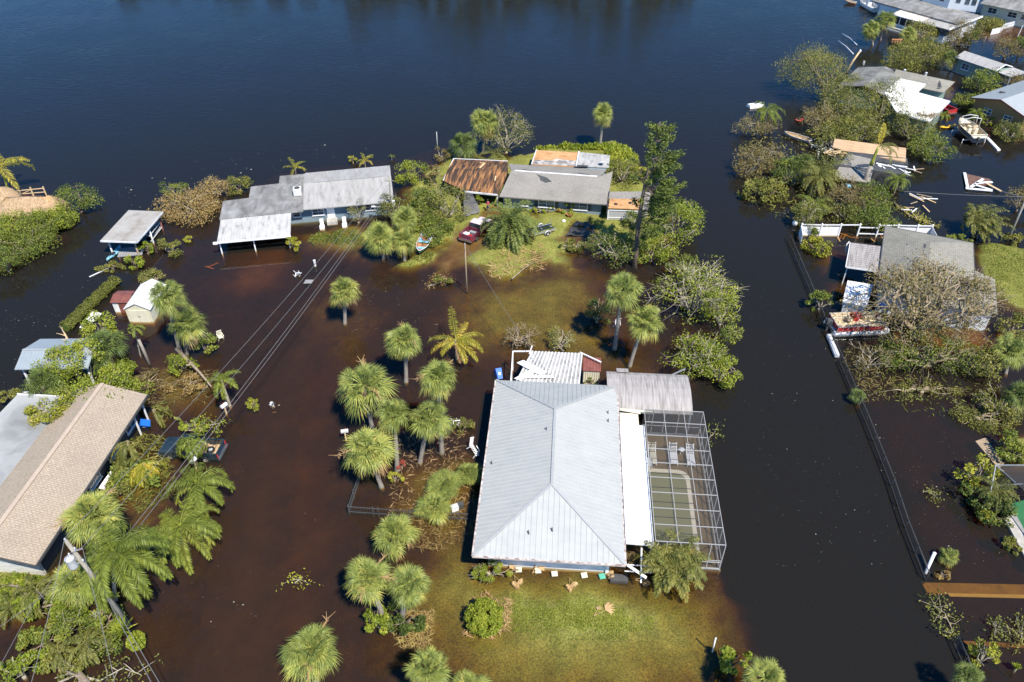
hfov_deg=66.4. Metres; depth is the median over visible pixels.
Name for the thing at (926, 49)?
tree
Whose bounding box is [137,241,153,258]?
bush
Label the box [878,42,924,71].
tree
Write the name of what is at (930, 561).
leaning post
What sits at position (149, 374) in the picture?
bush
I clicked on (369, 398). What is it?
cabbage palm
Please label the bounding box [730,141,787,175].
tree
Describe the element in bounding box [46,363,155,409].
fallen tree
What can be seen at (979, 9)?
fence
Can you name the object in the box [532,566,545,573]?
dead frond
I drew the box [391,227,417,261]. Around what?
cabbage palm
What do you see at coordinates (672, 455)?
sun lounger
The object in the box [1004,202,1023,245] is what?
utility pole
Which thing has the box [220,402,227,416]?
mailbox
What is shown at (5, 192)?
thatched hut
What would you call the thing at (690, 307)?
tree
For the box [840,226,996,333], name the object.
house
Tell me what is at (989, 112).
window
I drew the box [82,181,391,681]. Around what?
power line
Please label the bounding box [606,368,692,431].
canopy
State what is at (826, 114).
tree
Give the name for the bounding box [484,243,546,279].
storm debris
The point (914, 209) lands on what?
broken planks
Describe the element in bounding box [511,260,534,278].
broken branch
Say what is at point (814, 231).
bush
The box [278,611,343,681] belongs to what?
cabbage palm
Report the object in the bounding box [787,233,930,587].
chain link fence
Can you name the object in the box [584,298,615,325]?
tree
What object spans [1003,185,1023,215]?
tree
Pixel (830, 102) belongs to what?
tree
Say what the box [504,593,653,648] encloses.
lawn grass
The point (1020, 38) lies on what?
tree
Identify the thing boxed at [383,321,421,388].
cabbage palm
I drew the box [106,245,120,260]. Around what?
kayak
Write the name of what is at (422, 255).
marsh grass
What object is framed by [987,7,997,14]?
window
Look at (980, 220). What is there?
areca palm
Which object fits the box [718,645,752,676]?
bush
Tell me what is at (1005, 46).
tree
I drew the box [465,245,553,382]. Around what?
power line
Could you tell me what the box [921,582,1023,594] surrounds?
wooden dock
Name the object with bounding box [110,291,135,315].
garden shed
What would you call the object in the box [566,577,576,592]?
dead frond
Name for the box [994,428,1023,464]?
shrub
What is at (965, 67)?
window
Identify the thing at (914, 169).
broken planks
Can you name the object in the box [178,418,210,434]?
bush
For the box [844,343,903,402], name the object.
twig litter
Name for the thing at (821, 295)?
bush
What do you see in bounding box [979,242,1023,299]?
bank grass
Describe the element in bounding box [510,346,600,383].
patio cover
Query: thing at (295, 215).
window
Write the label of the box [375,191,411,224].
tree
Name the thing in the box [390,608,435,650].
storm litter
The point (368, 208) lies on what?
window
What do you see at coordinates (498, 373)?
recycling bin
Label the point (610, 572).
dead frond
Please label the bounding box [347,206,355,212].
window
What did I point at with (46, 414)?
fallen tree
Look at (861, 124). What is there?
tree
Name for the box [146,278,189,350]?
cabbage palm
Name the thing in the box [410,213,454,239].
bush
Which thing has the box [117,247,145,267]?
dock platform
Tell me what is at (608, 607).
dead frond
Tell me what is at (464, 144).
cabbage palm
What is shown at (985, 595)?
walkway
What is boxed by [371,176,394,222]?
utility pole
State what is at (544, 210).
bush
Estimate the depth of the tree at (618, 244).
90.41 m
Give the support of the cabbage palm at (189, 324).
on the ground at (120, 106)
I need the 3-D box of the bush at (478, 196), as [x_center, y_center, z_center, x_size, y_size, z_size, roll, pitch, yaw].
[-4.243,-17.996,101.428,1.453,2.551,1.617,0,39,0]
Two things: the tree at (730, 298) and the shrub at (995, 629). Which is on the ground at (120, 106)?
the tree at (730, 298)
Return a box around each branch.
[57,326,67,339]
[58,653,162,681]
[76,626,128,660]
[186,412,229,437]
[276,568,319,591]
[422,272,456,288]
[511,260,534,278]
[598,228,639,246]
[705,419,725,446]
[914,107,941,118]
[922,484,949,506]
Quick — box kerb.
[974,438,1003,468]
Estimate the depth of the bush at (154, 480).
64.30 m
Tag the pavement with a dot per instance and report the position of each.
(1003, 645)
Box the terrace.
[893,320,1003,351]
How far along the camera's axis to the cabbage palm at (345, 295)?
79.24 m
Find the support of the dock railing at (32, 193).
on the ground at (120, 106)
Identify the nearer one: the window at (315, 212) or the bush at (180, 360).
the bush at (180, 360)
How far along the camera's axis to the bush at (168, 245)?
91.94 m
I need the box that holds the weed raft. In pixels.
[959,397,1021,435]
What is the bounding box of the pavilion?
[14,338,105,392]
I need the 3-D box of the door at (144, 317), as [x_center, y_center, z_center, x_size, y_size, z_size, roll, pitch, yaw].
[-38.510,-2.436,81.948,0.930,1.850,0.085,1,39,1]
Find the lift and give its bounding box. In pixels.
[948,130,985,157]
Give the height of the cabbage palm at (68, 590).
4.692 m
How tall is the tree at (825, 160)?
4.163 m
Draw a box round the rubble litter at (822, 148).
[811,139,832,164]
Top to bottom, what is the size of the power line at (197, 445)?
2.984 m
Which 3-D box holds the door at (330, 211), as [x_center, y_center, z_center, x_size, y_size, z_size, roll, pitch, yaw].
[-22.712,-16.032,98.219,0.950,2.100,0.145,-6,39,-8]
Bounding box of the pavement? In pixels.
[962,641,1023,647]
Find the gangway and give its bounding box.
[986,136,1000,150]
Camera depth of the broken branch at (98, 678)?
51.69 m
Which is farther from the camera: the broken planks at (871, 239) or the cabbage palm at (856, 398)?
the broken planks at (871, 239)
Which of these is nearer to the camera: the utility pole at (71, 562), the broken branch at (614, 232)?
the utility pole at (71, 562)
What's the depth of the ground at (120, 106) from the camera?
87.00 m
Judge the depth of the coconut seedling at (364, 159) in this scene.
109.52 m
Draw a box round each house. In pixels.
[0,383,151,575]
[213,165,393,258]
[443,149,612,214]
[471,379,653,584]
[823,139,909,194]
[836,66,954,141]
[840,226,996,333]
[872,0,982,46]
[953,51,1023,87]
[969,80,1023,135]
[979,0,1023,28]
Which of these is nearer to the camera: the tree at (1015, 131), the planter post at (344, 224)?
the planter post at (344, 224)
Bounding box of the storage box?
[647,457,652,470]
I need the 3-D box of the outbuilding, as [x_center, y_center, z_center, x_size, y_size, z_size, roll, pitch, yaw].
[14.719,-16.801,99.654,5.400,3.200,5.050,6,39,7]
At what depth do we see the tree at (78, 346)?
73.89 m
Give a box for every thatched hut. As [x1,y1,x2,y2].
[0,187,19,201]
[0,195,69,217]
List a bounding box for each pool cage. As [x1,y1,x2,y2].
[642,409,725,574]
[983,465,1023,569]
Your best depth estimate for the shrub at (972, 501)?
61.59 m
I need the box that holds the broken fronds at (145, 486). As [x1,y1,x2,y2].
[112,433,181,512]
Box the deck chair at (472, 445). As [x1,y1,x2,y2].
[466,437,479,457]
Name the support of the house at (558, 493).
on the ground at (120, 106)
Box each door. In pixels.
[118,303,125,313]
[128,310,141,324]
[137,310,150,324]
[326,208,334,217]
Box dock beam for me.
[826,334,839,356]
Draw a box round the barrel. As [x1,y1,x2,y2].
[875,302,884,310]
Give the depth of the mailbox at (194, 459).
65.88 m
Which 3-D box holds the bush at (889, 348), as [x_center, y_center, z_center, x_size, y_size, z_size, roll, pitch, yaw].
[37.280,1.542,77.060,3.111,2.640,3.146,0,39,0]
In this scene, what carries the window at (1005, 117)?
in the house at (1006, 102)
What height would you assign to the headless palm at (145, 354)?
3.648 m
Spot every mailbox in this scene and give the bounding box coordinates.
[190,457,197,471]
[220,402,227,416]
[341,427,347,442]
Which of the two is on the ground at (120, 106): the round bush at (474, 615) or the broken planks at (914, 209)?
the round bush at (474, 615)
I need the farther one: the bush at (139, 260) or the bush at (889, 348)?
the bush at (139, 260)
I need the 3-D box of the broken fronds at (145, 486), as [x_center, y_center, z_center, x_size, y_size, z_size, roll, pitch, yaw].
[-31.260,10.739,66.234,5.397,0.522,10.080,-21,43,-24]
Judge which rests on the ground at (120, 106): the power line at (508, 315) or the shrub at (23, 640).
the shrub at (23, 640)
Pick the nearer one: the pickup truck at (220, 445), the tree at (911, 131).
the pickup truck at (220, 445)
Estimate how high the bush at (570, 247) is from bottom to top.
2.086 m
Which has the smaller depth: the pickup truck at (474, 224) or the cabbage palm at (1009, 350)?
the cabbage palm at (1009, 350)
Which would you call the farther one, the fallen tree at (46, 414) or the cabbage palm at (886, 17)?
the cabbage palm at (886, 17)
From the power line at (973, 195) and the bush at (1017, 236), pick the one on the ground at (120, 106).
the bush at (1017, 236)
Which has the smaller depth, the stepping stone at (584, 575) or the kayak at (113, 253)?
the stepping stone at (584, 575)
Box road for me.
[191,279,446,681]
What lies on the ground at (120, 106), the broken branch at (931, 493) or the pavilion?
the pavilion
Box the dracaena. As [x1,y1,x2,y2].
[109,615,137,640]
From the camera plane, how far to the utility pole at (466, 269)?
84.89 m
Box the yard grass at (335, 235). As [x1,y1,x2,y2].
[307,228,363,247]
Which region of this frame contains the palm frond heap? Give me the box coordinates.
[893,202,940,227]
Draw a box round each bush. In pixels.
[0,387,22,402]
[48,601,99,625]
[94,260,126,274]
[103,476,134,502]
[105,459,160,491]
[123,254,144,272]
[134,368,165,393]
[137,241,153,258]
[137,267,165,283]
[148,183,226,227]
[156,238,183,259]
[159,181,188,203]
[161,372,207,396]
[165,353,198,376]
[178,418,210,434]
[182,236,192,246]
[192,334,218,357]
[194,174,233,201]
[224,175,253,195]
[245,397,258,412]
[285,236,300,254]
[345,198,366,225]
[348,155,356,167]
[363,605,388,635]
[384,600,425,635]
[387,471,404,486]
[394,459,405,472]
[403,196,447,228]
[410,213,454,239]
[413,223,445,246]
[425,164,443,184]
[431,275,452,287]
[433,145,449,161]
[447,148,478,158]
[451,416,474,435]
[464,596,504,638]
[471,559,517,584]
[475,194,483,205]
[529,206,559,213]
[559,238,594,252]
[560,202,574,214]
[583,377,597,384]
[604,158,641,189]
[623,210,645,225]
[628,164,649,182]
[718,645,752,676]
[731,159,766,181]
[736,176,788,203]
[799,234,832,257]
[805,289,833,315]
[806,221,818,236]
[873,370,963,401]
[875,342,903,366]
[906,127,957,164]
[946,233,973,241]
[949,398,1020,433]
[950,92,975,109]
[976,15,1006,30]
[981,118,994,128]
[1003,232,1023,246]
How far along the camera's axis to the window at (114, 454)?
66.45 m
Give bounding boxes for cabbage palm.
[17,365,65,398]
[44,487,128,556]
[46,558,96,610]
[86,327,129,372]
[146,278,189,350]
[167,304,211,358]
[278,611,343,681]
[328,276,360,326]
[334,426,400,493]
[336,354,400,432]
[341,550,396,615]
[360,219,394,264]
[370,510,422,563]
[372,397,411,476]
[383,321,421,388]
[387,562,432,628]
[391,205,418,233]
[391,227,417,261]
[402,643,451,681]
[408,398,455,467]
[411,492,451,525]
[414,359,458,458]
[423,468,462,498]
[446,131,478,158]
[450,666,492,681]
[454,462,482,486]
[469,107,499,155]
[591,101,612,143]
[603,271,644,352]
[625,303,664,369]
[741,655,787,681]
[788,153,816,185]
[848,388,866,409]
[861,19,880,49]
[873,10,897,43]
[898,26,916,48]
[938,547,959,570]
[942,50,958,69]
[952,660,985,681]
[988,331,1023,379]
[998,381,1023,415]
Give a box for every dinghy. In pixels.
[145,222,160,237]
[845,0,856,4]
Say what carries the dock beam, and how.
on the flood water
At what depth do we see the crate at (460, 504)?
62.91 m
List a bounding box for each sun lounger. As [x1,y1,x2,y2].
[648,442,656,464]
[669,442,677,466]
[685,443,695,467]
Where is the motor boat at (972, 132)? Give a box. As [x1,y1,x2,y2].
[957,114,989,144]
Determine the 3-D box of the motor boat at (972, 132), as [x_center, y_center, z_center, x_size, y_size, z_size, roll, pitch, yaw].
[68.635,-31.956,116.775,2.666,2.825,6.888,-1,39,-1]
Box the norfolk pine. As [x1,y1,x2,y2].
[624,121,687,273]
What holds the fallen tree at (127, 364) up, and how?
on the ground at (120, 106)
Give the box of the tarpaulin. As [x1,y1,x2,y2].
[566,221,594,236]
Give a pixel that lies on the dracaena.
(118, 627)
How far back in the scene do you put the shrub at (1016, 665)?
52.03 m
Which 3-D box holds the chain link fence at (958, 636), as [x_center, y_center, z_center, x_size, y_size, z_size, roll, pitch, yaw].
[30.331,21.637,52.717,0.158,2.010,2.940,3,39,3]
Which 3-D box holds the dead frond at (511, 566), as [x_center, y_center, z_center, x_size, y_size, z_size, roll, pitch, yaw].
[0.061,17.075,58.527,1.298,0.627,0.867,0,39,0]
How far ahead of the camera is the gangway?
115.61 m
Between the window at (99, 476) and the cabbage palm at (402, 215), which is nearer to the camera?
the window at (99, 476)
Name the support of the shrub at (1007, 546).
on the flood water
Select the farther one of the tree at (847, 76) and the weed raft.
the tree at (847, 76)
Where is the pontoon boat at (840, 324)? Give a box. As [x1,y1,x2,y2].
[823,302,889,336]
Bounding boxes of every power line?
[0,554,69,664]
[1,570,71,625]
[31,178,386,681]
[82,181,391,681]
[95,188,388,681]
[99,191,389,681]
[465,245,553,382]
[904,191,1023,196]
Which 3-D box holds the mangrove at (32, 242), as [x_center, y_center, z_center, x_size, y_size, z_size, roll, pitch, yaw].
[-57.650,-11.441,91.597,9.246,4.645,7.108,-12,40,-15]
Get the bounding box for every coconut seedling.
[285,157,306,174]
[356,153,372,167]
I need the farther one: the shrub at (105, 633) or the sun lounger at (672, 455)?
the sun lounger at (672, 455)
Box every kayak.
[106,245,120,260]
[940,124,954,127]
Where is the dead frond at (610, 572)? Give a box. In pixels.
[607,570,613,578]
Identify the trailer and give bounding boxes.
[523,220,555,235]
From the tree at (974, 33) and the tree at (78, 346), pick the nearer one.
the tree at (78, 346)
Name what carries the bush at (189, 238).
on the ground at (120, 106)
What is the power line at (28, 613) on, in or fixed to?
attached to the utility pole at (71, 562)
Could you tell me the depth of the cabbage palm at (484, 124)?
110.17 m
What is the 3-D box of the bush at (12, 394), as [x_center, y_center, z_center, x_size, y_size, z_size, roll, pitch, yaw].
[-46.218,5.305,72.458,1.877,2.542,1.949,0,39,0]
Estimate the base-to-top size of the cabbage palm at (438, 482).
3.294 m
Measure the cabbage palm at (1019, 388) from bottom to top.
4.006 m
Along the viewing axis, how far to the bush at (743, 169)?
106.84 m
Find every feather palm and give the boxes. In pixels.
[0,590,34,629]
[12,572,66,619]
[35,636,79,672]
[65,627,116,669]
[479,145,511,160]
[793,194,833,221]
[796,159,849,197]
[884,170,914,198]
[938,111,950,126]
[966,108,987,121]
[975,475,1019,515]
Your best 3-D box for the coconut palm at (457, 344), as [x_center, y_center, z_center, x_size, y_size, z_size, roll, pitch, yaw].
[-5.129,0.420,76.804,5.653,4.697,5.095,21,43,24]
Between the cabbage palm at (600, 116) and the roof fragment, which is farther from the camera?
the cabbage palm at (600, 116)
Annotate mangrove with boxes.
[0,206,73,238]
[0,207,35,248]
[0,222,61,262]
[0,244,34,277]
[26,202,80,235]
[52,183,104,221]
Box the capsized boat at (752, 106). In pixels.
[746,102,762,108]
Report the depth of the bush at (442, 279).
87.39 m
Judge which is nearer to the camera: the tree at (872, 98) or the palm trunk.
the palm trunk
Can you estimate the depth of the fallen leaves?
66.46 m
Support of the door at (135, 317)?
in the garden shed at (138, 310)
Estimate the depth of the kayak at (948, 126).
120.39 m
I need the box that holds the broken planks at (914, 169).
[905,166,923,172]
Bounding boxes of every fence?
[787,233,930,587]
[797,223,936,243]
[948,634,974,676]
[975,4,982,14]
[990,22,1015,34]
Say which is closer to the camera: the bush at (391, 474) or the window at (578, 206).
the bush at (391, 474)
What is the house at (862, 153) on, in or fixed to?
on the flood water
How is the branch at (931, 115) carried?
on the house at (926, 91)
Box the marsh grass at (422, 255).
[396,247,439,266]
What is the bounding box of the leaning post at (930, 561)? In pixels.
[924,551,935,573]
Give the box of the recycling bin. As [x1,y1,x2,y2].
[493,368,502,379]
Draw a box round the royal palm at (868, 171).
[859,123,898,191]
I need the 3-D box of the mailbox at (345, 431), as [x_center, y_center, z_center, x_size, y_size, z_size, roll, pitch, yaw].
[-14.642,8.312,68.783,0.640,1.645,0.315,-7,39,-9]
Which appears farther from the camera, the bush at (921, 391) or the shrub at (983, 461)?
the bush at (921, 391)
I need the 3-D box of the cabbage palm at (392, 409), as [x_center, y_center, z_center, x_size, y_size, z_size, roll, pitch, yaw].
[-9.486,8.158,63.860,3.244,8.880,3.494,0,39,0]
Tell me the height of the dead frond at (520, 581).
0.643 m
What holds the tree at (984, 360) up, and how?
on the flood water
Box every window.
[89,472,102,492]
[108,446,119,461]
[126,420,137,435]
[292,212,301,217]
[312,209,324,216]
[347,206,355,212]
[365,204,375,210]
[538,200,554,208]
[571,203,587,210]
[960,63,969,71]
[983,107,991,115]
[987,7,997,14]
[1003,114,1012,122]
[1007,11,1017,18]
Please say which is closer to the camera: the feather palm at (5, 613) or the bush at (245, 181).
the feather palm at (5, 613)
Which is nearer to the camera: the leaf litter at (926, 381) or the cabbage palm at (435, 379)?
the cabbage palm at (435, 379)
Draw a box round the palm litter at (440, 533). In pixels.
[407,516,476,551]
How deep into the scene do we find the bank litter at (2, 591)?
56.68 m
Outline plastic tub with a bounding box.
[138,419,149,427]
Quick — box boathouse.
[100,210,165,269]
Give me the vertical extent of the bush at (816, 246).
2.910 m
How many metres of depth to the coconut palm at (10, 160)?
101.82 m
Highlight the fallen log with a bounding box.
[54,664,89,681]
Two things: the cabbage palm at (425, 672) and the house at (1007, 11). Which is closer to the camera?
the cabbage palm at (425, 672)
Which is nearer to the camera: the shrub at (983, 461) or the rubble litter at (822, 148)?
the shrub at (983, 461)
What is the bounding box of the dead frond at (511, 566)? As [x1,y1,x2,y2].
[504,564,519,572]
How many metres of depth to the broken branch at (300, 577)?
57.59 m
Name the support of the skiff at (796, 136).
on the flood water
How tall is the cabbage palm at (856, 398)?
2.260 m
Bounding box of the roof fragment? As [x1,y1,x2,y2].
[963,172,1001,191]
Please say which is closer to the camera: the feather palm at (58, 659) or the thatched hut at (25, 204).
the feather palm at (58, 659)
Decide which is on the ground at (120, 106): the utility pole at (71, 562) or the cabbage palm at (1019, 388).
the utility pole at (71, 562)
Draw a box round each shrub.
[0,572,43,598]
[0,646,49,681]
[9,584,66,621]
[15,617,63,660]
[35,652,84,680]
[36,606,91,644]
[81,599,126,634]
[92,629,108,645]
[125,630,146,652]
[501,321,540,349]
[547,325,575,350]
[918,584,972,639]
[934,570,950,582]
[952,453,1005,490]
[958,481,1017,527]
[966,636,1002,669]
[975,508,997,529]
[983,614,1015,653]
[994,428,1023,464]
[999,608,1023,653]
[1001,536,1022,555]
[1009,662,1021,677]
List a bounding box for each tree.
[23,391,77,426]
[30,334,104,384]
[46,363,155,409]
[63,339,98,379]
[79,310,123,349]
[98,358,143,387]
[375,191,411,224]
[393,159,428,185]
[402,185,438,215]
[422,178,469,219]
[477,104,537,155]
[579,228,643,268]
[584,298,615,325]
[630,224,682,266]
[639,253,747,327]
[640,200,706,249]
[657,328,731,379]
[664,253,701,287]
[697,351,742,388]
[698,285,741,330]
[716,324,743,353]
[729,112,782,139]
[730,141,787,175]
[770,156,807,187]
[771,38,850,111]
[791,199,829,226]
[798,104,838,137]
[806,116,860,149]
[808,148,854,177]
[814,77,875,126]
[817,72,864,102]
[821,174,881,212]
[824,201,861,226]
[825,110,891,143]
[840,248,1016,347]
[846,191,902,231]
[847,342,898,375]
[853,179,892,216]
[856,76,909,127]
[874,322,994,376]
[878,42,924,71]
[884,37,951,68]
[887,108,939,142]
[903,19,939,44]
[941,17,989,48]
[952,339,1011,386]
[962,26,984,49]
[962,67,1000,99]
[969,383,1022,420]
[991,118,1023,144]
[992,34,1023,62]
[993,311,1023,343]
[996,70,1023,85]
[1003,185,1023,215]
[1009,35,1023,63]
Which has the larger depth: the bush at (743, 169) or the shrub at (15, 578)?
the bush at (743, 169)
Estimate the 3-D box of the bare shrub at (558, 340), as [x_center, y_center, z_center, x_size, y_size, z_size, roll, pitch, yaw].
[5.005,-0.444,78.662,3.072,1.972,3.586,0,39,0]
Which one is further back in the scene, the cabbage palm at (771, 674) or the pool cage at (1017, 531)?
the pool cage at (1017, 531)
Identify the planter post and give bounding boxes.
[319,218,324,230]
[342,216,346,227]
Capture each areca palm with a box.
[633,528,710,602]
[960,202,1015,243]
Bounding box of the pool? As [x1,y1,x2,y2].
[620,435,720,574]
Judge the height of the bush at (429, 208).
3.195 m
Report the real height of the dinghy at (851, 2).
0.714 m
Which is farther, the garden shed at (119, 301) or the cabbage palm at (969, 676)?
the garden shed at (119, 301)
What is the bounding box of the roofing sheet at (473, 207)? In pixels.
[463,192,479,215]
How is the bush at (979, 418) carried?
on the flood water
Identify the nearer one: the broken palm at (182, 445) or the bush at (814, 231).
the broken palm at (182, 445)
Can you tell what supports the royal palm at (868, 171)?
on the ground at (120, 106)
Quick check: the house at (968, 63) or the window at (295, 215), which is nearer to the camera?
the window at (295, 215)
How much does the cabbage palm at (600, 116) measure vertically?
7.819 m
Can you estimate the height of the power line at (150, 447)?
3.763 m
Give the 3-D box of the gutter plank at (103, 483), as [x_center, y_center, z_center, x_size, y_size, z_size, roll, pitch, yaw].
[-33.551,11.539,65.004,0.471,0.350,2.003,7,39,8]
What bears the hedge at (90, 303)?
on the flood water
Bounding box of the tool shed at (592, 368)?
[582,357,600,384]
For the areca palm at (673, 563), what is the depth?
56.02 m
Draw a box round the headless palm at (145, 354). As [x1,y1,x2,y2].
[138,339,152,368]
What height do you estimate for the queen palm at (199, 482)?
4.312 m
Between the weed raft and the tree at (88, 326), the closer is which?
the weed raft
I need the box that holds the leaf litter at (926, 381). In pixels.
[876,359,978,416]
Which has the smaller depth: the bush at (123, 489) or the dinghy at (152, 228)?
the bush at (123, 489)
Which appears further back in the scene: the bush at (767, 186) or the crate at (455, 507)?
the bush at (767, 186)
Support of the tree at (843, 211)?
on the flood water
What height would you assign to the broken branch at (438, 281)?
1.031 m
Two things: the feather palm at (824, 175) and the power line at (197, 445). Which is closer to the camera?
the power line at (197, 445)
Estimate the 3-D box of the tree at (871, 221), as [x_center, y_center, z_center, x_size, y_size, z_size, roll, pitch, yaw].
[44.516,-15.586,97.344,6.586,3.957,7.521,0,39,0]
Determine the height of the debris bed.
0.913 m
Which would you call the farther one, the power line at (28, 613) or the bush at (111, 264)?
the bush at (111, 264)
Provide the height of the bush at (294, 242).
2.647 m
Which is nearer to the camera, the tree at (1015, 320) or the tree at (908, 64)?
the tree at (1015, 320)
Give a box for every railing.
[16,186,46,195]
[347,474,467,521]
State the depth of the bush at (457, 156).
111.45 m
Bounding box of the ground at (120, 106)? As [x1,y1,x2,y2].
[0,0,1023,681]
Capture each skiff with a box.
[416,229,432,252]
[784,131,812,142]
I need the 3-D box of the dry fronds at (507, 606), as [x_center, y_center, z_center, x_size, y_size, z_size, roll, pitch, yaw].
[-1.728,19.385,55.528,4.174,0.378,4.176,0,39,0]
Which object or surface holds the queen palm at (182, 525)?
on the ground at (120, 106)
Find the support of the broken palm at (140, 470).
on the ground at (120, 106)
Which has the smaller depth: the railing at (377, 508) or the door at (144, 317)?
the railing at (377, 508)
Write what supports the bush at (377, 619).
on the ground at (120, 106)
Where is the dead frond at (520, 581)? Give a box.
[511,575,522,588]
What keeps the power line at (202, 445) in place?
attached to the utility pole at (389, 180)
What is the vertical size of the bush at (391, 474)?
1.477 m
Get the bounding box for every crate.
[451,503,458,512]
[457,501,463,508]
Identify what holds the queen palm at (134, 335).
on the ground at (120, 106)
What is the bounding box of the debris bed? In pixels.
[738,133,898,226]
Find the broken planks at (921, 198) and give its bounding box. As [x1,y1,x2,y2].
[909,193,937,202]
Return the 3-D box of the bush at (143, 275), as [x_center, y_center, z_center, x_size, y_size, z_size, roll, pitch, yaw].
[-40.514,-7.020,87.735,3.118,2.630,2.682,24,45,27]
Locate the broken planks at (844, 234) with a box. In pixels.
[839,233,858,238]
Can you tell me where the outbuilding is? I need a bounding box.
[606,190,650,220]
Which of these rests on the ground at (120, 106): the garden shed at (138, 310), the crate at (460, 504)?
the garden shed at (138, 310)
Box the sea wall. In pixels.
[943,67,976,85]
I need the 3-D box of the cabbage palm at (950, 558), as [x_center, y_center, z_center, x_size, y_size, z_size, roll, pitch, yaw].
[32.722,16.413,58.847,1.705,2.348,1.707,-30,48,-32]
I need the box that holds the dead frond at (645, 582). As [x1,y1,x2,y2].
[634,577,650,586]
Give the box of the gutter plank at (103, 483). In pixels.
[99,471,114,489]
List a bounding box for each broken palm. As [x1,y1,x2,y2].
[108,440,147,466]
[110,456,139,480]
[127,459,167,487]
[151,400,172,428]
[175,432,208,469]
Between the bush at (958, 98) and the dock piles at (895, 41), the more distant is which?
the dock piles at (895, 41)
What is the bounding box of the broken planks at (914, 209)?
[901,201,929,212]
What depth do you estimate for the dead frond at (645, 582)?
57.51 m
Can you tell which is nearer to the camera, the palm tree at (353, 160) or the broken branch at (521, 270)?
the broken branch at (521, 270)
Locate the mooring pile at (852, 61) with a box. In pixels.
[843,49,860,75]
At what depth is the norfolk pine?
82.95 m
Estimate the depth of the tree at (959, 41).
148.84 m
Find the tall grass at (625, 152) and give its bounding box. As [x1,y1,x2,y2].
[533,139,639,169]
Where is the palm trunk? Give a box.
[174,348,212,387]
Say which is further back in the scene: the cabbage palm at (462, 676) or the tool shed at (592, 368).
the tool shed at (592, 368)
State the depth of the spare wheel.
67.42 m
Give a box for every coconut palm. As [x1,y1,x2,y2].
[0,156,34,189]
[428,306,483,364]
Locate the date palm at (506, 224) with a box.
[480,198,539,254]
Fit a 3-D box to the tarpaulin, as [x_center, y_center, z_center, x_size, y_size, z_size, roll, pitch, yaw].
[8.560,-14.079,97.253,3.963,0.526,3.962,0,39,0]
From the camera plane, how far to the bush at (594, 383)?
74.15 m
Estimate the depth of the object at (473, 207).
99.80 m
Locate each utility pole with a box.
[63,538,134,631]
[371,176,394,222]
[464,243,467,293]
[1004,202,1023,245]
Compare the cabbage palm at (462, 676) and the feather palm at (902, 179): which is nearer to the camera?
the cabbage palm at (462, 676)
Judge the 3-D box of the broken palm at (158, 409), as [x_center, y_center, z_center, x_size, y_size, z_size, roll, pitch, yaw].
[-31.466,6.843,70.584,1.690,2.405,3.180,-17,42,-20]
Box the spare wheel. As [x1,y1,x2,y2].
[206,446,214,452]
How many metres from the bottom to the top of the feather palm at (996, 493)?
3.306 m
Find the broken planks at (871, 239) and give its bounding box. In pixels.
[837,235,882,244]
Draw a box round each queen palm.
[77,520,173,612]
[127,323,145,359]
[141,500,222,574]
[166,461,235,518]
[205,368,240,412]
[754,101,785,136]
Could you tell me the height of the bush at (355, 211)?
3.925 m
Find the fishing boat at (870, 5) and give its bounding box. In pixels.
[860,0,879,12]
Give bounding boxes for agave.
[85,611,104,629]
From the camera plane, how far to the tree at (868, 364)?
75.96 m
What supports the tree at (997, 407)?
on the flood water
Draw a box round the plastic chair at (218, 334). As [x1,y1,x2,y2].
[216,330,223,341]
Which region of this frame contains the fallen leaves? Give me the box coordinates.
[387,426,474,517]
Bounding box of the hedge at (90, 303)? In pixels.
[58,275,121,330]
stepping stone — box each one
[551,571,557,576]
[581,572,587,577]
[598,573,605,578]
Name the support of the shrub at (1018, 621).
on the flood water
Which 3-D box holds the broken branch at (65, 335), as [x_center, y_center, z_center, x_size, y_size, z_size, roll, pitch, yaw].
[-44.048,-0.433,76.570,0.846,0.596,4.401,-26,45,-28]
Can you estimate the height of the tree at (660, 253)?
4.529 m
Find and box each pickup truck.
[157,434,227,462]
[458,216,493,242]
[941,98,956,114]
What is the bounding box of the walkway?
[947,593,1023,598]
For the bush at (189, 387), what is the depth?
73.79 m
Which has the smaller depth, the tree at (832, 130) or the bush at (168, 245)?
the bush at (168, 245)
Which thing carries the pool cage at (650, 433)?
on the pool
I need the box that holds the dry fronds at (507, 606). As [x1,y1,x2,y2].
[461,590,513,638]
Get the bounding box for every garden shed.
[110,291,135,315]
[123,279,170,326]
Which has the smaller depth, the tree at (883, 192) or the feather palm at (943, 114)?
the tree at (883, 192)
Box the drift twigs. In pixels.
[140,367,218,405]
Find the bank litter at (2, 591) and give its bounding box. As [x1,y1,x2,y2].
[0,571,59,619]
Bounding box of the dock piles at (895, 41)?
[891,39,902,47]
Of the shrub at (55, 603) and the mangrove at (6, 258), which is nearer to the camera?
the shrub at (55, 603)
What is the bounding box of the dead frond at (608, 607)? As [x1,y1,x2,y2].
[594,602,613,615]
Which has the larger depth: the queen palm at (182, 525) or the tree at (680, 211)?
the tree at (680, 211)
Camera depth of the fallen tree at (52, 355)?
72.38 m

